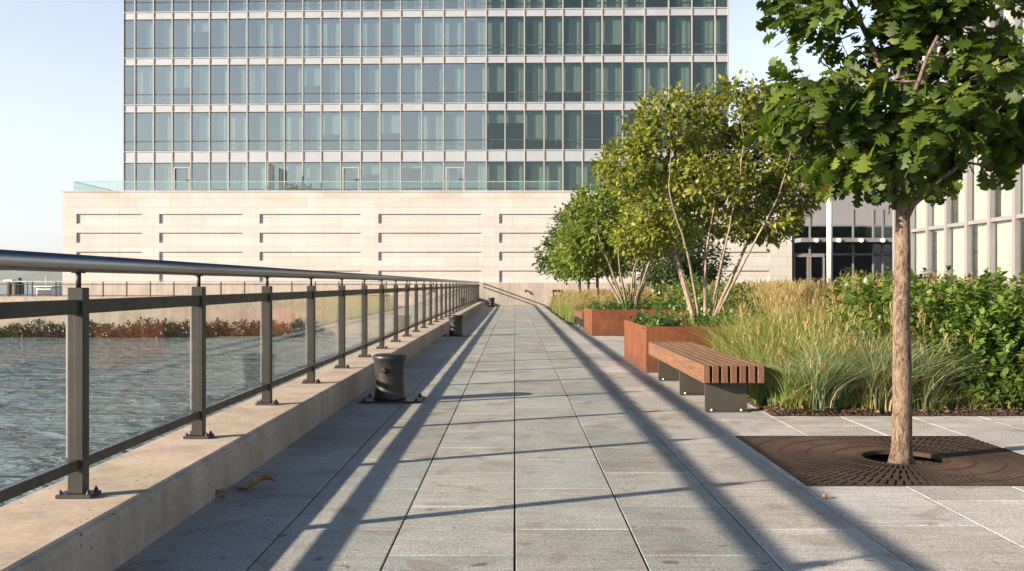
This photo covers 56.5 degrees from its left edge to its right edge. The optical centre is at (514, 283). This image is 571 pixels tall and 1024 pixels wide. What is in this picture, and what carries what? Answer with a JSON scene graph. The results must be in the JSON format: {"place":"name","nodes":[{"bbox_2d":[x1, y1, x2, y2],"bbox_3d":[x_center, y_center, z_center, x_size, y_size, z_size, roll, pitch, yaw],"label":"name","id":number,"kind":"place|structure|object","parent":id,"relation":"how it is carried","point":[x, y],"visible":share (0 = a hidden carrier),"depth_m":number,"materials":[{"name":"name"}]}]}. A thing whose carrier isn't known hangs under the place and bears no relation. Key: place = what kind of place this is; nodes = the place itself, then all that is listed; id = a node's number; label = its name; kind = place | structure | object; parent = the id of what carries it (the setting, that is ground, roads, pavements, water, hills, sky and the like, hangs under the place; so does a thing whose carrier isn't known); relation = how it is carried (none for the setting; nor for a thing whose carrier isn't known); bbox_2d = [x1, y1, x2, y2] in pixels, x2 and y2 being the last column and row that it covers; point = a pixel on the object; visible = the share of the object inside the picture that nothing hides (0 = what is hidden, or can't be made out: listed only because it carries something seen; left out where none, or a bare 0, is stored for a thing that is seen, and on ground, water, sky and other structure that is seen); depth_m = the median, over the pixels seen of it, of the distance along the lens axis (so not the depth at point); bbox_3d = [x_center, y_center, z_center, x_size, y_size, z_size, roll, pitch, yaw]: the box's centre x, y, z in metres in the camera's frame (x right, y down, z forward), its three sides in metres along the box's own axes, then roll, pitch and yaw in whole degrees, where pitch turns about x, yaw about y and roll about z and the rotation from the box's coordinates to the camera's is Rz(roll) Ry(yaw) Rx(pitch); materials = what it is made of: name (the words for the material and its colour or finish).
{"place":"outdoors","nodes":[
{"label":"outdoors","id":0,"kind":"place"},
{"bbox_2d":[0,270,61,283],"bbox_3d":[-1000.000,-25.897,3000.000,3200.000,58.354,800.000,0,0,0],"label":"hills","id":1,"kind":"structure","parent":0,"point":[29,275],"depth_m":2690.40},
{"bbox_2d":[0,285,390,506],"bbox_3d":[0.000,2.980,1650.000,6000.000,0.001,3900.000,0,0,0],"label":"water","id":2,"kind":"structure","parent":0,"point":[138,385],"depth_m":28.48,"materials":[{"name":"teal liquid"}]},
{"bbox_2d":[0,296,457,336],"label":"quay","id":3,"kind":"structure","parent":0,"point":[290,310],"depth_m":53.60,"materials":[{"name":"concrete"}]},
{"bbox_2d":[0,316,305,337],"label":"shoreline plants","id":4,"kind":"object","parent":3,"relation":"on","point":[146,331],"visible":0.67,"depth_m":52.93,"materials":[{"name":"plant"}]},
{"bbox_2d":[0,281,460,296],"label":"quay railing","id":5,"kind":"object","parent":3,"relation":"on","point":[150,284],"visible":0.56,"depth_m":53.88,"materials":[{"name":"metal"}]},
{"bbox_2d":[123,0,728,189],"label":"glass tower","id":6,"kind":"structure","parent":0,"point":[398,90],"depth_m":59.79,"materials":[{"name":"glass"}]},
{"bbox_2d":[136,65,152,103],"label":"window","id":7,"kind":"structure","parent":6,"relation":"in","point":[145,73],"depth_m":60.24,"materials":[{"name":"blue glass"}]},
{"bbox_2d":[154,19,170,57],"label":"window","id":8,"kind":"structure","parent":6,"relation":"in","point":[166,47],"depth_m":60.18,"materials":[{"name":"blue glass"}]},
{"bbox_2d":[173,65,189,103],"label":"window","id":9,"kind":"structure","parent":6,"relation":"in","point":[182,74],"depth_m":60.08,"materials":[{"name":"blue glass"}]},
{"bbox_2d":[192,112,208,150],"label":"window","id":10,"kind":"structure","parent":6,"relation":"in","point":[203,141],"depth_m":60.12,"materials":[{"name":"blue glass"}]},
{"bbox_2d":[192,65,208,103],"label":"window","id":11,"kind":"structure","parent":6,"relation":"in","point":[203,94],"depth_m":60.12,"materials":[{"name":"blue glass"}]},
{"bbox_2d":[210,112,227,150],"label":"window","id":12,"kind":"structure","parent":6,"relation":"in","point":[222,141],"depth_m":60.08,"materials":[{"name":"blue glass"}]},
{"bbox_2d":[210,19,227,56],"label":"window","id":13,"kind":"structure","parent":6,"relation":"in","point":[223,47],"depth_m":60.08,"materials":[{"name":"blue glass"}]},
{"bbox_2d":[229,112,245,150],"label":"window","id":14,"kind":"structure","parent":6,"relation":"in","point":[238,119],"depth_m":60.06,"materials":[{"name":"blue glass"}]},
{"bbox_2d":[229,65,245,103],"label":"window","id":15,"kind":"structure","parent":6,"relation":"in","point":[242,93],"depth_m":60.02,"materials":[{"name":"blue glass"}]},
{"bbox_2d":[248,65,264,103],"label":"window","id":16,"kind":"structure","parent":6,"relation":"in","point":[257,72],"depth_m":60.02,"materials":[{"name":"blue glass"}]},
{"bbox_2d":[267,64,283,102],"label":"window","id":17,"kind":"structure","parent":6,"relation":"in","point":[279,93],"depth_m":59.98,"materials":[{"name":"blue glass"}]},
{"bbox_2d":[267,18,283,56],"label":"window","id":18,"kind":"structure","parent":6,"relation":"in","point":[276,25],"depth_m":59.98,"materials":[{"name":"blue glass"}]},
{"bbox_2d":[285,112,301,149],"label":"window","id":19,"kind":"structure","parent":6,"relation":"in","point":[294,119],"depth_m":59.93,"materials":[{"name":"clear glass"}]},
{"bbox_2d":[304,112,319,149],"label":"window","id":20,"kind":"structure","parent":6,"relation":"in","point":[314,140],"depth_m":59.90,"materials":[{"name":"clear glass"}]},
{"bbox_2d":[304,64,319,93],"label":"window","id":21,"kind":"structure","parent":6,"relation":"in","point":[312,73],"depth_m":59.83,"materials":[{"name":"clear glass"}]},
{"bbox_2d":[304,18,319,55],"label":"window","id":22,"kind":"structure","parent":6,"relation":"in","point":[312,27],"depth_m":59.90,"materials":[{"name":"clear glass"}]},
{"bbox_2d":[322,111,339,140],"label":"window","id":23,"kind":"structure","parent":6,"relation":"in","point":[331,121],"depth_m":59.79,"materials":[{"name":"clear glass"}]},
{"bbox_2d":[322,64,339,102],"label":"window","id":24,"kind":"structure","parent":6,"relation":"in","point":[334,93],"depth_m":59.86,"materials":[{"name":"clear glass"}]},
{"bbox_2d":[322,18,339,55],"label":"window","id":25,"kind":"structure","parent":6,"relation":"in","point":[331,28],"depth_m":59.86,"materials":[{"name":"clear glass"}]},
{"bbox_2d":[341,111,359,149],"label":"window","id":26,"kind":"structure","parent":6,"relation":"in","point":[351,121],"depth_m":59.83,"materials":[{"name":"clear glass"}]},
{"bbox_2d":[361,64,378,102],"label":"window","id":27,"kind":"structure","parent":6,"relation":"in","point":[373,93],"depth_m":59.79,"materials":[{"name":"clear glass"}]},
{"bbox_2d":[361,18,378,55],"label":"window","id":28,"kind":"structure","parent":6,"relation":"in","point":[370,46],"depth_m":59.79,"materials":[{"name":"clear glass"}]},
{"bbox_2d":[381,111,399,149],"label":"window","id":29,"kind":"structure","parent":6,"relation":"in","point":[390,119],"depth_m":59.67,"materials":[{"name":"clear glass"}]},
{"bbox_2d":[381,17,399,55],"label":"window","id":30,"kind":"structure","parent":6,"relation":"in","point":[396,22],"depth_m":59.73,"materials":[{"name":"clear glass"}]},
{"bbox_2d":[401,63,420,102],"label":"window","id":31,"kind":"structure","parent":6,"relation":"in","point":[417,67],"depth_m":59.70,"materials":[{"name":"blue glass"}]},
{"bbox_2d":[401,17,420,55],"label":"window","id":32,"kind":"structure","parent":6,"relation":"in","point":[417,45],"depth_m":59.70,"materials":[{"name":"blue glass"}]},
{"bbox_2d":[422,111,442,149],"bbox_3d":[-5.122,-9.570,59.512,1.280,2.436,0.350,0,0,2],"label":"window","id":33,"kind":"structure","parent":6,"relation":"in","point":[433,120],"depth_m":59.67,"materials":[{"name":"blue glass"}]},
{"bbox_2d":[422,17,442,55],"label":"window","id":34,"kind":"structure","parent":6,"relation":"in","point":[436,25],"depth_m":59.66,"materials":[{"name":"blue glass"}]},
{"bbox_2d":[444,111,463,149],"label":"window","id":35,"kind":"structure","parent":6,"relation":"in","point":[458,116],"depth_m":59.61,"materials":[{"name":"blue glass"}]},
{"bbox_2d":[444,63,463,101],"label":"window","id":36,"kind":"structure","parent":6,"relation":"in","point":[458,92],"depth_m":59.61,"materials":[{"name":"blue glass"}]},
{"bbox_2d":[444,17,463,54],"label":"window","id":37,"kind":"structure","parent":6,"relation":"in","point":[454,28],"depth_m":59.63,"materials":[{"name":"blue glass"}]},
{"bbox_2d":[465,17,485,54],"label":"window","id":38,"kind":"structure","parent":6,"relation":"in","point":[479,45],"depth_m":59.57,"materials":[{"name":"blue glass"}]},
{"bbox_2d":[487,63,503,101],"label":"window","id":39,"kind":"structure","parent":6,"relation":"in","point":[495,71],"depth_m":59.47,"materials":[{"name":"green glass"}]},
{"bbox_2d":[487,16,503,54],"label":"window","id":40,"kind":"structure","parent":6,"relation":"in","point":[495,45],"depth_m":59.55,"materials":[{"name":"green glass"}]},
{"bbox_2d":[506,63,523,101],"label":"window","id":41,"kind":"structure","parent":6,"relation":"in","point":[518,92],"depth_m":59.52,"materials":[{"name":"green glass"}]},
{"bbox_2d":[506,16,523,54],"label":"window","id":42,"kind":"structure","parent":6,"relation":"in","point":[517,45],"depth_m":59.52,"materials":[{"name":"green glass"}]},
{"bbox_2d":[525,110,542,139],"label":"window","id":43,"kind":"structure","parent":6,"relation":"in","point":[533,120],"depth_m":59.42,"materials":[{"name":"green glass"}]},
{"bbox_2d":[525,63,542,101],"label":"window","id":44,"kind":"structure","parent":6,"relation":"in","point":[537,92],"depth_m":59.50,"materials":[{"name":"green glass"}]},
{"bbox_2d":[525,16,542,54],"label":"window","id":45,"kind":"structure","parent":6,"relation":"in","point":[537,45],"depth_m":59.50,"materials":[{"name":"green glass"}]},
{"bbox_2d":[545,110,561,140],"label":"window","id":46,"kind":"structure","parent":6,"relation":"in","point":[553,118],"depth_m":59.39,"materials":[{"name":"green glass"}]},
{"bbox_2d":[545,63,561,101],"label":"window","id":47,"kind":"structure","parent":6,"relation":"in","point":[553,71],"depth_m":59.39,"materials":[{"name":"green glass"}]},
{"bbox_2d":[545,16,561,54],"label":"window","id":48,"kind":"structure","parent":6,"relation":"in","point":[556,23],"depth_m":59.47,"materials":[{"name":"green glass"}]},
{"bbox_2d":[563,110,581,148],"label":"window","id":49,"kind":"structure","parent":6,"relation":"in","point":[575,118],"depth_m":59.45,"materials":[{"name":"green glass"}]},
{"bbox_2d":[563,63,581,101],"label":"window","id":50,"kind":"structure","parent":6,"relation":"in","point":[572,72],"depth_m":59.38,"materials":[{"name":"green glass"}]},
{"bbox_2d":[563,16,581,54],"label":"window","id":51,"kind":"structure","parent":6,"relation":"in","point":[575,24],"depth_m":59.45,"materials":[{"name":"green glass"}]},
{"bbox_2d":[583,63,600,101],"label":"window","id":52,"kind":"structure","parent":6,"relation":"in","point":[595,68],"depth_m":59.44,"materials":[{"name":"green glass"}]},
{"bbox_2d":[583,16,600,54],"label":"window","id":53,"kind":"structure","parent":6,"relation":"in","point":[594,44],"depth_m":59.42,"materials":[{"name":"green glass"}]},
{"bbox_2d":[603,62,621,101],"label":"window","id":54,"kind":"structure","parent":6,"relation":"in","point":[612,91],"depth_m":59.41,"materials":[{"name":"green glass"}]},
{"bbox_2d":[603,16,621,54],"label":"window","id":55,"kind":"structure","parent":6,"relation":"in","point":[611,24],"depth_m":59.34,"materials":[{"name":"green glass"}]},
{"bbox_2d":[623,62,643,101],"bbox_3d":[7.366,-12.525,59.226,1.294,2.450,0.357,0,0,0],"label":"window","id":56,"kind":"structure","parent":6,"relation":"in","point":[636,91],"depth_m":59.38,"materials":[{"name":"green glass"}]},
{"bbox_2d":[623,16,643,53],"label":"window","id":57,"kind":"structure","parent":6,"relation":"in","point":[636,44],"depth_m":59.38,"materials":[{"name":"green glass"}]},
{"bbox_2d":[645,62,667,101],"bbox_3d":[8.793,-12.525,59.207,1.411,2.450,0.374,0,0,0],"label":"window","id":58,"kind":"structure","parent":6,"relation":"in","point":[655,74],"depth_m":59.36,"materials":[{"name":"green glass"}]},
{"bbox_2d":[645,16,667,53],"bbox_3d":[8.793,-15.435,59.197,1.411,2.410,0.354,0,0,0],"label":"window","id":59,"kind":"structure","parent":6,"relation":"in","point":[661,44],"depth_m":59.35,"materials":[{"name":"green glass"}]},
{"bbox_2d":[669,62,690,100],"bbox_3d":[10.253,-12.525,59.176,1.361,2.450,0.365,0,0,0],"label":"window","id":60,"kind":"structure","parent":6,"relation":"in","point":[683,70],"depth_m":59.32,"materials":[{"name":"green glass"}]},
{"bbox_2d":[669,15,690,53],"bbox_3d":[10.253,-15.435,59.178,1.361,2.410,0.369,0,0,0],"label":"window","id":61,"kind":"structure","parent":6,"relation":"in","point":[682,44],"depth_m":59.34,"materials":[{"name":"green glass"}]},
{"bbox_2d":[693,62,713,100],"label":"window","id":62,"kind":"structure","parent":6,"relation":"in","point":[706,69],"depth_m":59.31,"materials":[{"name":"green glass"}]},
{"bbox_2d":[693,15,713,53],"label":"window","id":63,"kind":"structure","parent":6,"relation":"in","point":[706,44],"depth_m":59.31,"materials":[{"name":"green glass"}]},
{"bbox_2d":[716,15,727,53],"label":"window","id":64,"kind":"structure","parent":6,"relation":"in","point":[721,44],"depth_m":59.28,"materials":[{"name":"green glass"}]},
{"bbox_2d":[0,0,890,270],"label":"sky","id":65,"kind":"structure","parent":0,"point":[61,61],"materials":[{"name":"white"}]},
{"bbox_2d":[514,362,515,570],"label":"ground","id":66,"kind":"structure","parent":0,"point":[514,483],"depth_m":5.96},
{"bbox_2d":[62,190,791,304],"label":"podium building","id":67,"kind":"structure","parent":66,"relation":"on","point":[488,240],"depth_m":57.00,"materials":[{"name":"stone"}]},
{"bbox_2d":[73,181,559,189],"bbox_3d":[-11.917,-5.883,67.240,29.270,0.590,20.020,0,0,0],"label":"terrace guard","id":68,"kind":"object","parent":67,"relation":"on","point":[303,181],"visible":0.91,"depth_m":57.23,"materials":[{"name":"clear glass"}]},
{"bbox_2d":[114,305,1023,570],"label":"paving","id":69,"kind":"structure","parent":0,"point":[622,463],"depth_m":5.87,"materials":[{"name":"concrete"}]},
{"bbox_2d":[359,353,424,402],"bbox_3d":[-1.340,1.022,10.450,0.660,0.512,0.520,0,0,0],"label":"mooring bollard","id":70,"kind":"object","parent":69,"relation":"on","point":[389,373],"visible":1,"depth_m":10.31,"materials":[{"name":"black metal"}]},
{"bbox_2d":[584,307,690,335],"bbox_3d":[3.255,0.956,24.675,2.730,0.641,2.550,0,0,0],"label":"steel planter","id":71,"kind":"object","parent":69,"relation":"on","point":[603,322],"visible":0.48,"depth_m":23.40,"materials":[{"name":"brown metal"}]},
{"bbox_2d":[551,156,701,309],"bbox_3d":[2.982,-1.339,24.578,4.119,4.152,2.344,0,0,0],"label":"multi stem tree","id":72,"kind":"object","parent":71,"relation":"in","point":[589,233],"visible":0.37,"depth_m":24.28,"materials":[{"name":"green plant"}]},
{"bbox_2d":[586,299,687,309],"bbox_3d":[3.222,0.622,24.710,2.676,0.494,2.605,0,0,0],"label":"groundcover plant","id":73,"kind":"object","parent":71,"relation":"in","point":[624,306],"visible":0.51,"depth_m":24.03,"materials":[{"name":"green plant"}]},
{"bbox_2d":[624,320,765,372],"bbox_3d":[3.255,0.946,15.075,2.730,0.661,2.750,0,0,0],"label":"steel planter","id":74,"kind":"object","parent":69,"relation":"on","point":[638,338],"visible":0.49,"depth_m":13.70,"materials":[{"name":"brown metal"}]},
{"bbox_2d":[588,68,832,325],"bbox_3d":[3.117,-1.306,15.046,3.930,4.041,2.287,0,0,0],"label":"multi stem tree","id":75,"kind":"object","parent":74,"relation":"in","point":[696,168],"visible":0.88,"depth_m":14.72,"materials":[{"name":"green plant"}]},
{"bbox_2d":[630,305,818,328],"bbox_3d":[3.233,0.585,15.097,2.751,0.540,2.780,0,0,0],"label":"groundcover plant","id":76,"kind":"object","parent":74,"relation":"in","point":[664,320],"visible":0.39,"depth_m":14.57,"materials":[{"name":"green plant"}]},
{"bbox_2d":[649,342,763,411],"bbox_3d":[2.155,1.038,11.280,0.600,0.472,3.840,0,0,0],"label":"park bench","id":77,"kind":"object","parent":69,"relation":"on","point":[718,381],"visible":1,"depth_m":9.71,"materials":[{"name":"brown wood"}]},
{"bbox_2d":[547,306,1023,415],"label":"planting bed","id":78,"kind":"object","parent":69,"relation":"on","point":[846,412],"visible":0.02,"depth_m":9.22,"materials":[{"name":"brown soil"}]},
{"bbox_2d":[531,194,618,292],"bbox_3d":[2.947,-1.412,42.940,4.426,5.347,3.274,0,0,0],"label":"shade tree","id":79,"kind":"object","parent":78,"relation":"on","point":[545,258],"visible":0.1,"depth_m":42.77,"materials":[{"name":"green plant"}]},
{"bbox_2d":[543,182,644,298],"bbox_3d":[3.109,-1.309,36.060,4.071,5.141,3.104,0,0,0],"label":"shade tree","id":80,"kind":"object","parent":78,"relation":"on","point":[559,264],"visible":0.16,"depth_m":35.65,"materials":[{"name":"green plant"}]},
{"bbox_2d":[547,288,670,322],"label":"meadow grass","id":81,"kind":"structure","parent":78,"relation":"on","point":[566,304],"depth_m":32.79,"materials":[{"name":"plant"}]},
{"bbox_2d":[606,272,720,306],"bbox_3d":[4.188,0.505,29.362,4.202,1.734,3.757,0,0,36],"label":"leafy shrub","id":82,"kind":"object","parent":78,"relation":"on","point":[660,295],"visible":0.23,"depth_m":28.75,"materials":[{"name":"green plant"}]},
{"bbox_2d":[636,223,733,292],"bbox_3d":[7.144,-1.004,39.971,4.285,4.531,3.161,0,0,0],"label":"leafy shrub","id":83,"kind":"object","parent":78,"relation":"on","point":[667,271],"visible":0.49,"depth_m":39.45,"materials":[{"name":"green plant"}]},
{"bbox_2d":[666,274,761,319],"bbox_3d":[4.482,0.566,20.496,2.382,1.621,3.588,0,0,0],"label":"leafy shrub","id":84,"kind":"object","parent":78,"relation":"on","point":[734,292],"visible":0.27,"depth_m":20.51,"materials":[{"name":"green plant"}]},
{"bbox_2d":[627,278,1007,307],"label":"prairie grass","id":85,"kind":"structure","parent":78,"relation":"on","point":[669,291],"depth_m":36.41,"materials":[{"name":"plant"}]},
{"bbox_2d":[736,315,919,411],"bbox_3d":[3.021,0.774,9.399,2.130,0.933,1.981,0,0,0],"label":"grass clump","id":86,"kind":"object","parent":78,"relation":"on","point":[814,371],"visible":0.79,"depth_m":9.30,"materials":[{"name":"plant"}]},
{"bbox_2d":[827,198,831,283],"bbox_3d":[13.227,-1.883,40.000,0.380,6.325,0.380,0,0,0],"label":"white pole","id":87,"kind":"object","parent":78,"relation":"on","point":[829,239],"visible":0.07,"depth_m":39.90,"materials":[{"name":"metal"}]},
{"bbox_2d":[670,278,1015,410],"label":"ornamental grass","id":88,"kind":"structure","parent":78,"relation":"on","point":[756,338],"depth_m":10.41,"materials":[{"name":"plant"}]},
{"bbox_2d":[747,392,1023,414],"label":"leaf litter","id":89,"kind":"object","parent":78,"relation":"on","point":[802,408],"visible":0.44,"depth_m":9.25,"materials":[{"name":"plant"}]},
{"bbox_2d":[796,301,1018,411],"bbox_3d":[3.724,0.700,9.426,2.230,1.080,2.326,0,0,-14],"label":"grass clump","id":90,"kind":"object","parent":78,"relation":"on","point":[873,394],"visible":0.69,"depth_m":9.28,"materials":[{"name":"plant"}]},
{"bbox_2d":[812,265,1023,410],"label":"broadleaf hedge","id":91,"kind":"object","parent":78,"relation":"on","point":[962,298],"visible":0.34,"depth_m":10.27,"materials":[{"name":"green plant"}]},
{"bbox_2d":[865,308,1007,410],"bbox_3d":[4.073,0.739,9.418,1.856,1.002,1.591,0,0,44],"label":"grass clump","id":92,"kind":"object","parent":78,"relation":"on","point":[924,399],"visible":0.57,"depth_m":9.30,"materials":[{"name":"plant"}]},
{"bbox_2d":[920,304,1023,411],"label":"leafy shrub","id":93,"kind":"object","parent":78,"relation":"on","point":[983,342],"visible":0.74,"depth_m":9.45,"materials":[{"name":"green plant"}]},
{"bbox_2d":[735,436,1023,486],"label":"tree grate","id":94,"kind":"object","parent":69,"relation":"on","point":[863,460],"visible":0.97,"depth_m":6.90,"materials":[{"name":"metal"}]},
{"bbox_2d":[743,0,1023,464],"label":"oak tree","id":95,"kind":"object","parent":94,"relation":"on","point":[928,124],"visible":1,"depth_m":6.67,"materials":[{"name":"green plant"}]},
{"bbox_2d":[771,152,891,285],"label":"entrance pavilion","id":96,"kind":"structure","parent":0,"point":[861,237],"depth_m":57.34,"materials":[{"name":"grey metal"}]},
{"bbox_2d":[811,256,825,284],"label":"window","id":97,"kind":"structure","parent":96,"relation":"in","point":[816,262],"depth_m":57.34,"materials":[{"name":"black glass"}]},
{"bbox_2d":[832,256,851,285],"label":"window","id":98,"kind":"structure","parent":96,"relation":"in","point":[838,262],"depth_m":57.34,"materials":[{"name":"black glass"}]},
{"bbox_2d":[854,256,871,279],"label":"window","id":99,"kind":"structure","parent":96,"relation":"in","point":[864,263],"depth_m":57.34,"materials":[{"name":"black glass"}]},
{"bbox_2d":[710,269,1023,321],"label":"feather grass","id":100,"kind":"structure","parent":0,"point":[778,291],"depth_m":17.39,"materials":[{"name":"plant"}]},
{"bbox_2d":[892,0,1023,287],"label":"glass side building","id":101,"kind":"structure","parent":0,"point":[973,227],"depth_m":31.31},
{"bbox_2d":[916,231,924,276],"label":"window","id":102,"kind":"structure","parent":101,"relation":"in","point":[920,236],"depth_m":35.43,"materials":[{"name":"beige glass"}]},
{"bbox_2d":[937,229,943,281],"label":"window","id":103,"kind":"structure","parent":101,"relation":"in","point":[940,232],"depth_m":33.77,"materials":[{"name":"beige glass"}]},
{"bbox_2d":[951,226,963,281],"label":"window","id":104,"kind":"structure","parent":101,"relation":"in","point":[958,232],"depth_m":32.40,"materials":[{"name":"beige glass"}]},
{"bbox_2d":[974,155,986,219],"bbox_3d":[15.107,-3.640,30.650,0.015,3.160,1.300,0,0,0],"label":"window","id":105,"kind":"structure","parent":101,"relation":"in","point":[980,196],"depth_m":31.00,"materials":[{"name":"beige glass"}]},
{"bbox_2d":[978,223,986,275],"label":"window","id":106,"kind":"structure","parent":101,"relation":"in","point":[982,228],"depth_m":30.74,"materials":[{"name":"beige glass"}]},
{"bbox_2d":[997,220,1011,286],"bbox_3d":[15.107,-0.405,29.150,0.015,3.070,1.300,0,0,0],"label":"window","id":107,"kind":"structure","parent":101,"relation":"in","point":[1004,228],"depth_m":29.29,"materials":[{"name":"beige glass"}]},
{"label":"seawall","id":108,"kind":"structure","parent":0,"visible":0},
{"bbox_2d":[0,301,484,570],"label":"kerb","id":109,"kind":"structure","parent":108,"relation":"on","point":[153,491],"depth_m":5.25,"materials":[{"name":"concrete"}]},
{"bbox_2d":[0,249,479,502],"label":"waterside railing","id":110,"kind":"object","parent":109,"relation":"on","point":[78,306],"visible":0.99,"depth_m":6.24,"materials":[{"name":"silver metal"}]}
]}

